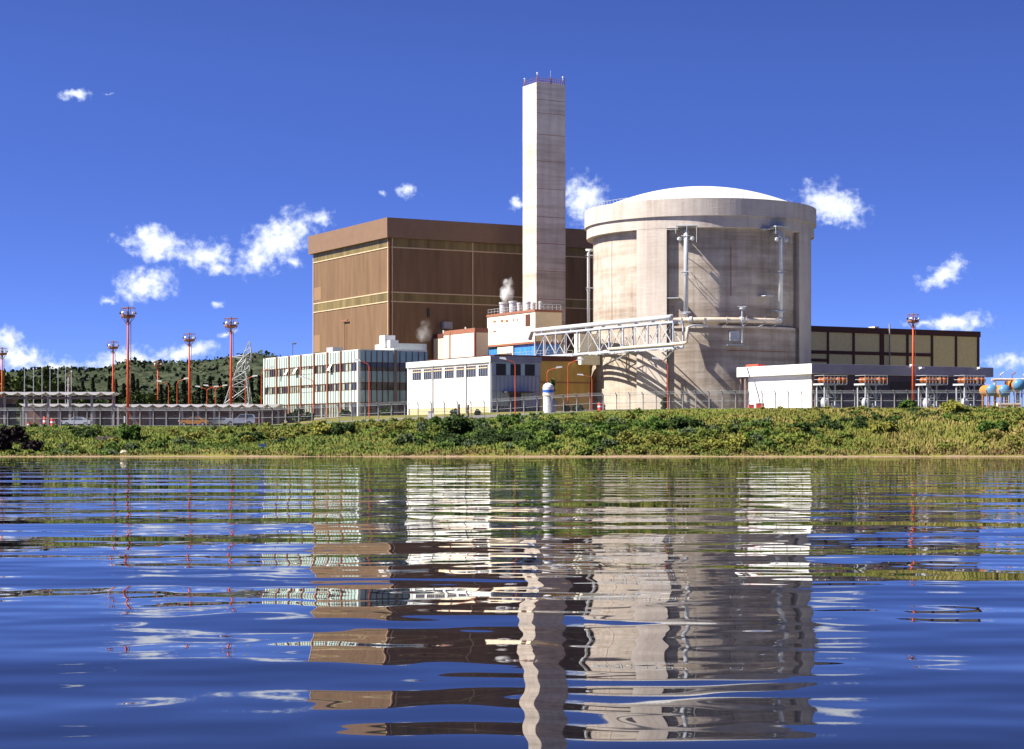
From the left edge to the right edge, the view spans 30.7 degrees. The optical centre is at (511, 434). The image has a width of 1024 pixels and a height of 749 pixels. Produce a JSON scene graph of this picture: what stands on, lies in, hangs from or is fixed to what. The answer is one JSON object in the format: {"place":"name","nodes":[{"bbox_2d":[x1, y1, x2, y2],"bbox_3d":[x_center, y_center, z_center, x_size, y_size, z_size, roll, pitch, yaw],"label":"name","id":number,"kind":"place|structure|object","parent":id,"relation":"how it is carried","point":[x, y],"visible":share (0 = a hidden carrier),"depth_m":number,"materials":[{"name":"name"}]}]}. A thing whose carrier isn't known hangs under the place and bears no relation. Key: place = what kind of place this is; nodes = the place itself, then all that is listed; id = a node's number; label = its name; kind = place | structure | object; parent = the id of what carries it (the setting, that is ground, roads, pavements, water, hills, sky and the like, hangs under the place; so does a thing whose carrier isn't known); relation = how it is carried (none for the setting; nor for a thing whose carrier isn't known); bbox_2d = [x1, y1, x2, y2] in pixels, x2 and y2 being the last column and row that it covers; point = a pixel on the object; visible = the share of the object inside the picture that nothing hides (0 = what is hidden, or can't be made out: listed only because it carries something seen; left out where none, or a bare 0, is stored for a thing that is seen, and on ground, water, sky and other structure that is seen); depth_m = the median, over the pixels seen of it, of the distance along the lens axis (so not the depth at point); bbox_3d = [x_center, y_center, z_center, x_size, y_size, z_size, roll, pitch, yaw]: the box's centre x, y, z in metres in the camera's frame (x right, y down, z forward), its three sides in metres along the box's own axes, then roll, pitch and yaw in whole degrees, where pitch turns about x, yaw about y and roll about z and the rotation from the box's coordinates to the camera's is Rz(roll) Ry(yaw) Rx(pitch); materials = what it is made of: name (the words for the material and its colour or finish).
{"place":"outdoors","nodes":[
{"label":"outdoors","id":0,"kind":"place"},
{"bbox_2d":[303,410,600,423],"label":"perimeter road","id":1,"kind":"structure","parent":0,"point":[475,416],"depth_m":287.40,"materials":[{"name":"grey asphalt"}]},
{"bbox_2d":[61,417,91,424],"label":"parked car","id":2,"kind":"object","parent":1,"relation":"on","point":[81,421],"visible":0.59,"depth_m":287.70,"materials":[{"name":"silver metal"}]},
{"bbox_2d":[178,417,208,424],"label":"parked car","id":3,"kind":"object","parent":1,"relation":"on","point":[197,421],"visible":0.61,"depth_m":286.70,"materials":[{"name":"orange paint"}]},
{"bbox_2d":[224,414,254,424],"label":"parked suv","id":4,"kind":"object","parent":1,"relation":"on","point":[250,418],"visible":0.69,"depth_m":287.81,"materials":[{"name":"silver metal"}]},
{"bbox_2d":[8,353,990,424],"bbox_3d":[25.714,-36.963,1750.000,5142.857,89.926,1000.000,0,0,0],"label":"hills","id":5,"kind":"structure","parent":0,"point":[257,366],"depth_m":1721.47,"materials":[{"name":"green plant"}]},
{"bbox_2d":[0,350,284,424],"bbox_3d":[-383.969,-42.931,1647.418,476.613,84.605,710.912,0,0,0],"label":"hill woodland","id":6,"kind":"object","parent":5,"relation":"on","point":[109,369],"visible":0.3,"depth_m":1753.67,"materials":[{"name":"green plant"}]},
{"bbox_2d":[0,457,1023,748],"bbox_3d":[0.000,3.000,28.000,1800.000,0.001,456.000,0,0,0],"label":"water","id":7,"kind":"structure","parent":0,"point":[510,601],"depth_m":33.23,"materials":[{"name":"blue liquid"}]},
{"bbox_2d":[0,407,1023,456],"bbox_3d":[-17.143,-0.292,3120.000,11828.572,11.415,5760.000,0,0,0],"label":"ground","id":8,"kind":"structure","parent":0,"point":[527,454],"depth_m":254.90,"materials":[{"name":"green plant"}]},
{"bbox_2d":[0,347,7,396],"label":"mast light","id":9,"kind":"object","parent":8,"relation":"on","point":[2,351],"visible":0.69,"depth_m":417.87,"materials":[{"name":"red paint"}]},
{"bbox_2d":[0,433,12,449],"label":"bank bush","id":10,"kind":"object","parent":8,"relation":"on","point":[5,441],"visible":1,"depth_m":254.82,"materials":[{"name":"black plant"}]},
{"bbox_2d":[0,399,16,424],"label":"gatehouse","id":11,"kind":"object","parent":8,"relation":"on","point":[11,403],"visible":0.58,"depth_m":292.10,"materials":[{"name":"concrete"}]},
{"bbox_2d":[2,404,15,424],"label":"doorway","id":12,"kind":"structure","parent":11,"relation":"in","point":[9,406],"depth_m":292.13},
{"bbox_2d":[0,371,22,416],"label":"broadleaf tree","id":13,"kind":"object","parent":8,"relation":"on","point":[7,386],"visible":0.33,"depth_m":441.01,"materials":[{"name":"green plant"}]},
{"bbox_2d":[0,425,29,443],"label":"bank bush","id":14,"kind":"object","parent":8,"relation":"on","point":[16,433],"visible":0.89,"depth_m":261.05,"materials":[{"name":"black plant"}]},
{"bbox_2d":[12,370,32,414],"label":"broadleaf tree","id":15,"kind":"object","parent":8,"relation":"on","point":[19,385],"visible":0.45,"depth_m":431.86,"materials":[{"name":"green plant"}]},
{"bbox_2d":[21,439,43,451],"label":"bank bush","id":16,"kind":"object","parent":8,"relation":"on","point":[35,445],"visible":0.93,"depth_m":255.29,"materials":[{"name":"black plant"}]},
{"bbox_2d":[28,377,43,407],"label":"broadleaf tree","id":17,"kind":"object","parent":8,"relation":"on","point":[30,401],"visible":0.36,"depth_m":437.42,"materials":[{"name":"green plant"}]},
{"bbox_2d":[34,366,54,407],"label":"broadleaf tree","id":18,"kind":"object","parent":8,"relation":"on","point":[45,371],"visible":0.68,"depth_m":429.05,"materials":[{"name":"green plant"}]},
{"bbox_2d":[51,381,63,407],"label":"broadleaf tree","id":19,"kind":"object","parent":8,"relation":"on","point":[55,385],"visible":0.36,"depth_m":434.94,"materials":[{"name":"green plant"}]},
{"bbox_2d":[0,392,120,424],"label":"shell roof carport","id":20,"kind":"object","parent":8,"relation":"on","point":[47,394],"visible":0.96,"depth_m":291.15,"materials":[{"name":"concrete"}]},
{"bbox_2d":[52,376,74,407],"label":"broadleaf tree","id":21,"kind":"object","parent":8,"relation":"on","point":[62,386],"visible":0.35,"depth_m":447.19,"materials":[{"name":"green plant"}]},
{"bbox_2d":[20,404,119,424],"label":"shell roof carport","id":22,"kind":"object","parent":8,"relation":"on","point":[104,414],"visible":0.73,"depth_m":307.70,"materials":[{"name":"concrete"}]},
{"bbox_2d":[71,426,101,437],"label":"bank bush","id":23,"kind":"object","parent":8,"relation":"on","point":[84,431],"visible":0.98,"depth_m":265.02,"materials":[{"name":"green plant"}]},
{"bbox_2d":[106,375,111,407],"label":"cypress tree","id":24,"kind":"object","parent":8,"relation":"on","point":[109,382],"visible":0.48,"depth_m":500.67,"materials":[{"name":"green plant"}]},
{"bbox_2d":[107,341,118,391],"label":"mast light","id":25,"kind":"object","parent":8,"relation":"on","point":[112,347],"visible":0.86,"depth_m":394.86,"materials":[{"name":"red paint"}]},
{"bbox_2d":[119,306,136,424],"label":"mast light","id":26,"kind":"object","parent":8,"relation":"on","point":[127,316],"visible":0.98,"depth_m":287.85,"materials":[{"name":"orange paint"}]},
{"bbox_2d":[117,423,141,439],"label":"bank bush","id":27,"kind":"object","parent":8,"relation":"on","point":[125,431],"visible":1,"depth_m":263.24,"materials":[{"name":"green plant"}]},
{"bbox_2d":[129,373,135,400],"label":"cypress tree","id":28,"kind":"object","parent":8,"relation":"on","point":[133,383],"visible":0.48,"depth_m":494.65,"materials":[{"name":"green plant"}]},
{"bbox_2d":[131,390,147,407],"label":"bushy tree","id":29,"kind":"object","parent":8,"relation":"on","point":[137,396],"visible":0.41,"depth_m":439.05,"materials":[{"name":"green plant"}]},
{"bbox_2d":[143,393,158,407],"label":"bushy tree","id":30,"kind":"object","parent":8,"relation":"on","point":[151,398],"visible":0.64,"depth_m":438.97,"materials":[{"name":"green plant"}]},
{"bbox_2d":[66,385,262,423],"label":"tree belt","id":31,"kind":"object","parent":8,"relation":"on","point":[171,392],"depth_m":521.61,"materials":[{"name":"green plant"}]},
{"bbox_2d":[179,374,186,407],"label":"cypress tree","id":32,"kind":"object","parent":8,"relation":"on","point":[182,398],"visible":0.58,"depth_m":482.59,"materials":[{"name":"green plant"}]},
{"bbox_2d":[183,333,195,403],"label":"mast light","id":33,"kind":"object","parent":8,"relation":"on","point":[188,339],"visible":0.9,"depth_m":360.87,"materials":[{"name":"red paint"}]},
{"bbox_2d":[195,374,200,407],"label":"cypress tree","id":34,"kind":"object","parent":8,"relation":"on","point":[198,395],"visible":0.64,"depth_m":476.68,"materials":[{"name":"green plant"}]},
{"bbox_2d":[115,404,283,424],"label":"shell roof carport","id":35,"kind":"object","parent":8,"relation":"on","point":[265,411],"visible":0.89,"depth_m":304.70,"materials":[{"name":"concrete"}]},
{"bbox_2d":[207,376,213,402],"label":"cypress tree","id":36,"kind":"object","parent":8,"relation":"on","point":[210,395],"visible":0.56,"depth_m":470.71,"materials":[{"name":"green plant"}]},
{"bbox_2d":[216,377,223,407],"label":"cypress tree","id":37,"kind":"object","parent":8,"relation":"on","point":[219,396],"visible":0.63,"depth_m":507.64,"materials":[{"name":"green plant"}]},
{"bbox_2d":[223,317,238,407],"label":"mast light","id":38,"kind":"object","parent":8,"relation":"on","point":[230,325],"visible":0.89,"depth_m":312.87,"materials":[{"name":"orange paint"}]},
{"bbox_2d":[223,341,253,407],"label":"lattice pylon","id":39,"kind":"object","parent":8,"relation":"on","point":[242,365],"visible":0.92,"depth_m":419.49,"materials":[{"name":"metal"}]},
{"bbox_2d":[239,377,246,407],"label":"cypress tree","id":40,"kind":"object","parent":8,"relation":"on","point":[241,397],"visible":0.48,"depth_m":498.64,"materials":[{"name":"green plant"}]},
{"bbox_2d":[237,431,263,439],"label":"bank bush","id":41,"kind":"object","parent":8,"relation":"on","point":[257,435],"visible":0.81,"depth_m":263.29,"materials":[{"name":"green plant"}]},
{"bbox_2d":[247,369,253,400],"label":"cypress tree","id":42,"kind":"object","parent":8,"relation":"on","point":[251,381],"visible":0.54,"depth_m":495.69,"materials":[{"name":"green plant"}]},
{"bbox_2d":[310,421,331,435],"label":"bank bush","id":43,"kind":"object","parent":8,"relation":"on","point":[322,428],"visible":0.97,"depth_m":265.27,"materials":[{"name":"yellow plant"}]},
{"bbox_2d":[329,422,354,434],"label":"bank bush","id":44,"kind":"object","parent":8,"relation":"on","point":[340,428],"visible":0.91,"depth_m":264.61,"materials":[{"name":"green plant"}]},
{"bbox_2d":[263,335,426,417],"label":"office block","id":45,"kind":"structure","parent":8,"relation":"on","point":[337,375],"depth_m":334.48,"materials":[{"name":"concrete"}]},
{"bbox_2d":[342,402,356,415],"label":"window","id":46,"kind":"structure","parent":45,"relation":"in","point":[346,403],"depth_m":331.35,"materials":[{"name":"black glass"}]},
{"bbox_2d":[360,402,393,415],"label":"window","id":47,"kind":"structure","parent":45,"relation":"in","point":[362,412],"depth_m":329.34,"materials":[{"name":"black glass"}]},
{"bbox_2d":[360,382,393,389],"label":"window","id":48,"kind":"structure","parent":45,"relation":"in","point":[362,384],"depth_m":329.82,"materials":[{"name":"black glass"}]},
{"bbox_2d":[360,362,393,370],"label":"window","id":49,"kind":"structure","parent":45,"relation":"in","point":[379,364],"depth_m":329.82,"materials":[{"name":"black glass"}]},
{"bbox_2d":[308,217,592,394],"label":"turbine hall","id":50,"kind":"structure","parent":8,"relation":"on","point":[413,281],"depth_m":394.89,"materials":[{"name":"brown metal"}]},
{"bbox_2d":[439,414,475,433],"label":"bank bush","id":51,"kind":"object","parent":8,"relation":"on","point":[454,424],"visible":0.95,"depth_m":264.86,"materials":[{"name":"green plant"}]},
{"bbox_2d":[433,327,487,358],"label":"annex block","id":52,"kind":"structure","parent":8,"relation":"on","point":[468,342],"depth_m":377.19,"materials":[{"name":"white paint"}]},
{"bbox_2d":[406,356,541,414],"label":"white workshop","id":53,"kind":"structure","parent":8,"relation":"on","point":[478,379],"depth_m":300.18,"materials":[{"name":"paint"}]},
{"bbox_2d":[433,368,441,378],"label":"window","id":54,"kind":"structure","parent":53,"relation":"in","point":[437,372],"depth_m":311.73,"materials":[{"name":"white glass"}]},
{"bbox_2d":[444,367,453,377],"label":"window","id":55,"kind":"structure","parent":53,"relation":"in","point":[448,371],"depth_m":307.95,"materials":[{"name":"white glass"}]},
{"bbox_2d":[466,365,475,376],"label":"window","id":56,"kind":"structure","parent":53,"relation":"in","point":[470,370],"depth_m":301.04,"materials":[{"name":"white glass"}]},
{"bbox_2d":[478,365,487,375],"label":"window","id":57,"kind":"structure","parent":53,"relation":"in","point":[482,369],"depth_m":297.42,"materials":[{"name":"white glass"}]},
{"bbox_2d":[496,364,505,374],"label":"window","id":58,"kind":"structure","parent":53,"relation":"in","point":[500,368],"depth_m":295.83,"materials":[{"name":"black glass"}]},
{"bbox_2d":[510,393,520,411],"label":"door","id":59,"kind":"structure","parent":53,"relation":"in","point":[512,395],"depth_m":297.09,"materials":[{"name":"grey metal"}]},
{"bbox_2d":[511,364,520,375],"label":"window","id":60,"kind":"structure","parent":53,"relation":"in","point":[518,366],"depth_m":297.17,"materials":[{"name":"black glass"}]},
{"bbox_2d":[525,364,534,375],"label":"window","id":61,"kind":"structure","parent":53,"relation":"in","point":[529,368],"depth_m":298.26,"materials":[{"name":"black glass"}]},
{"bbox_2d":[427,355,589,410],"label":"service building","id":62,"kind":"structure","parent":8,"relation":"on","point":[569,380],"depth_m":347.12,"materials":[{"name":"metal"}]},
{"bbox_2d":[486,301,572,355],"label":"laboratory block","id":63,"kind":"structure","parent":62,"relation":"on","point":[508,332],"depth_m":371.62,"materials":[{"name":"white paint"}]},
{"bbox_2d":[496,413,520,422],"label":"bank bush","id":64,"kind":"object","parent":8,"relation":"on","point":[512,416],"visible":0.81,"depth_m":271.22,"materials":[{"name":"green plant"}]},
{"bbox_2d":[0,404,1023,454],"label":"bank scrub","id":65,"kind":"object","parent":8,"relation":"on","point":[528,434],"visible":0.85,"depth_m":260.85,"materials":[{"name":"green plant"}]},
{"bbox_2d":[0,390,1023,425],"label":"perimeter fence","id":66,"kind":"object","parent":8,"relation":"on","point":[973,400],"visible":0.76,"depth_m":283.38,"materials":[{"name":"metal"}]},
{"bbox_2d":[523,71,564,353],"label":"vent stack","id":67,"kind":"object","parent":8,"relation":"on","point":[544,192],"visible":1,"depth_m":386.99,"materials":[{"name":"concrete"}]},
{"bbox_2d":[543,383,555,412],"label":"storage tank","id":68,"kind":"object","parent":8,"relation":"on","point":[548,388],"visible":0.9,"depth_m":288.36,"materials":[{"name":"white metal"}]},
{"bbox_2d":[592,421,619,429],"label":"bank bush","id":69,"kind":"object","parent":8,"relation":"on","point":[602,424],"visible":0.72,"depth_m":263.18,"materials":[{"name":"green plant"}]},
{"bbox_2d":[631,415,666,430],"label":"bank bush","id":70,"kind":"object","parent":8,"relation":"on","point":[653,423],"visible":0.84,"depth_m":263.79,"materials":[{"name":"green plant"}]},
{"bbox_2d":[668,415,704,428],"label":"bank bush","id":71,"kind":"object","parent":8,"relation":"on","point":[678,422],"visible":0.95,"depth_m":262.91,"materials":[{"name":"green plant"}]},
{"bbox_2d":[585,186,815,409],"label":"reactor building","id":72,"kind":"structure","parent":8,"relation":"on","point":[638,260],"depth_m":338.34,"materials":[{"name":"concrete"}]},
{"bbox_2d":[586,249,593,327],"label":"riser pipe","id":73,"kind":"object","parent":72,"relation":"attached to","point":[588,255],"visible":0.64,"depth_m":356.35,"materials":[{"name":"metal"}]},
{"bbox_2d":[534,319,683,365],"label":"truss bridge","id":74,"kind":"structure","parent":72,"relation":"attached to","point":[587,347],"depth_m":343.82,"materials":[{"name":"white paint"}]},
{"bbox_2d":[528,306,782,342],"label":"header pipe","id":75,"kind":"object","parent":74,"relation":"on","point":[741,320],"visible":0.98,"depth_m":334.39,"materials":[{"name":"metal"}]},
{"bbox_2d":[608,324,707,349],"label":"drain pipe","id":76,"kind":"object","parent":74,"relation":"attached to","point":[658,345],"visible":1,"depth_m":321.65,"materials":[{"name":"white metal"}]},
{"bbox_2d":[667,225,698,317],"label":"riser pipe","id":77,"kind":"object","parent":72,"relation":"attached to","point":[686,271],"visible":1,"depth_m":334.46,"materials":[{"name":"metal"}]},
{"bbox_2d":[757,225,791,316],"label":"riser pipe","id":78,"kind":"object","parent":72,"relation":"attached to","point":[780,271],"visible":1,"depth_m":337.92,"materials":[{"name":"metal"}]},
{"bbox_2d":[707,438,722,448],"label":"bank bush","id":79,"kind":"object","parent":8,"relation":"on","point":[713,442],"visible":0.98,"depth_m":255.46,"materials":[{"name":"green plant"}]},
{"bbox_2d":[723,435,748,447],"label":"bank bush","id":80,"kind":"object","parent":8,"relation":"on","point":[740,440],"visible":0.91,"depth_m":255.30,"materials":[{"name":"yellow plant"}]},
{"bbox_2d":[788,422,811,431],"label":"bank bush","id":81,"kind":"object","parent":8,"relation":"on","point":[802,426],"visible":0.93,"depth_m":262.19,"materials":[{"name":"green plant"}]},
{"bbox_2d":[737,364,992,407],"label":"diesel house","id":82,"kind":"structure","parent":8,"relation":"on","point":[796,377],"depth_m":314.36,"materials":[{"name":"white paint"}]},
{"bbox_2d":[822,382,842,407],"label":"roller door","id":83,"kind":"structure","parent":82,"relation":"in","point":[838,387],"depth_m":308.93,"materials":[{"name":"grey metal"}]},
{"bbox_2d":[856,381,875,407],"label":"roller door","id":84,"kind":"structure","parent":82,"relation":"in","point":[861,394],"depth_m":311.66,"materials":[{"name":"grey metal"}]},
{"bbox_2d":[890,382,909,407],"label":"roller door","id":85,"kind":"structure","parent":82,"relation":"in","point":[893,385],"depth_m":315.25,"materials":[{"name":"grey metal"}]},
{"bbox_2d":[923,382,942,405],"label":"roller door","id":86,"kind":"structure","parent":82,"relation":"in","point":[939,388],"depth_m":319.13,"materials":[{"name":"grey metal"}]},
{"bbox_2d":[955,383,974,403],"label":"roller door","id":87,"kind":"structure","parent":82,"relation":"in","point":[970,387],"depth_m":322.02,"materials":[{"name":"grey metal"}]},
{"bbox_2d":[867,420,898,433],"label":"bank bush","id":88,"kind":"object","parent":8,"relation":"on","point":[890,426],"visible":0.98,"depth_m":261.42,"materials":[{"name":"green plant"}]},
{"bbox_2d":[811,324,980,366],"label":"panelled hall","id":89,"kind":"structure","parent":8,"relation":"on","point":[875,345],"depth_m":389.48,"materials":[{"name":"tan cladding panels"},{"name":"dark brown painted metal"}]},
{"bbox_2d":[897,398,916,407],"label":"bank bush","id":90,"kind":"object","parent":8,"relation":"on","point":[909,403],"visible":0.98,"depth_m":278.51,"materials":[{"name":"green plant"}]},
{"bbox_2d":[906,313,919,401],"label":"mast light","id":91,"kind":"object","parent":8,"relation":"on","point":[912,321],"visible":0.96,"depth_m":292.88,"materials":[{"name":"orange paint"}]},
{"bbox_2d":[945,401,966,412],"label":"bank bush","id":92,"kind":"object","parent":8,"relation":"on","point":[957,406],"visible":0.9,"depth_m":273.59,"materials":[{"name":"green plant"}]},
{"bbox_2d":[979,384,996,407],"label":"pressure tank","id":93,"kind":"object","parent":8,"relation":"on","point":[991,389],"visible":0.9,"depth_m":300.59,"materials":[{"name":"metal"}]},
{"bbox_2d":[976,419,1008,433],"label":"bank bush","id":94,"kind":"object","parent":8,"relation":"on","point":[985,425],"visible":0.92,"depth_m":261.29,"materials":[{"name":"green plant"}]},
{"bbox_2d":[995,385,1010,404],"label":"pressure tank","id":95,"kind":"object","parent":8,"relation":"on","point":[1004,388],"visible":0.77,"depth_m":297.77,"materials":[{"name":"blue metal"}]},
{"bbox_2d":[991,372,1023,402],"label":"pipe rack","id":96,"kind":"object","parent":8,"relation":"on","point":[994,380],"visible":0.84,"depth_m":304.91,"materials":[{"name":"metal"}]},
{"bbox_2d":[1008,379,1023,407],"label":"pressure tank","id":97,"kind":"object","parent":8,"relation":"on","point":[1015,385],"visible":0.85,"depth_m":303.80,"materials":[{"name":"blue metal"}]},
{"bbox_2d":[0,0,1023,406],"label":"sky","id":98,"kind":"structure","parent":0,"point":[176,163],"materials":[{"name":"blue"}]},
{"bbox_2d":[813,375,847,407],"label":"silencer platform","id":99,"kind":"structure","parent":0,"point":[827,382],"depth_m":301.43,"materials":[{"name":"white paint"}]},
{"bbox_2d":[854,375,887,407],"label":"silencer platform","id":100,"kind":"structure","parent":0,"point":[868,382],"depth_m":305.41,"materials":[{"name":"white paint"}]},
{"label":"plant yard","id":101,"kind":"structure","parent":0,"visible":0},
{"bbox_2d":[916,375,948,407],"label":"silencer platform","id":102,"kind":"structure","parent":101,"relation":"on","point":[927,382],"depth_m":311.56,"materials":[{"name":"white paint"}]},
{"bbox_2d":[953,375,985,406],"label":"silencer platform","id":103,"kind":"structure","parent":101,"relation":"on","point":[967,380],"depth_m":315.47,"materials":[{"name":"white paint"}]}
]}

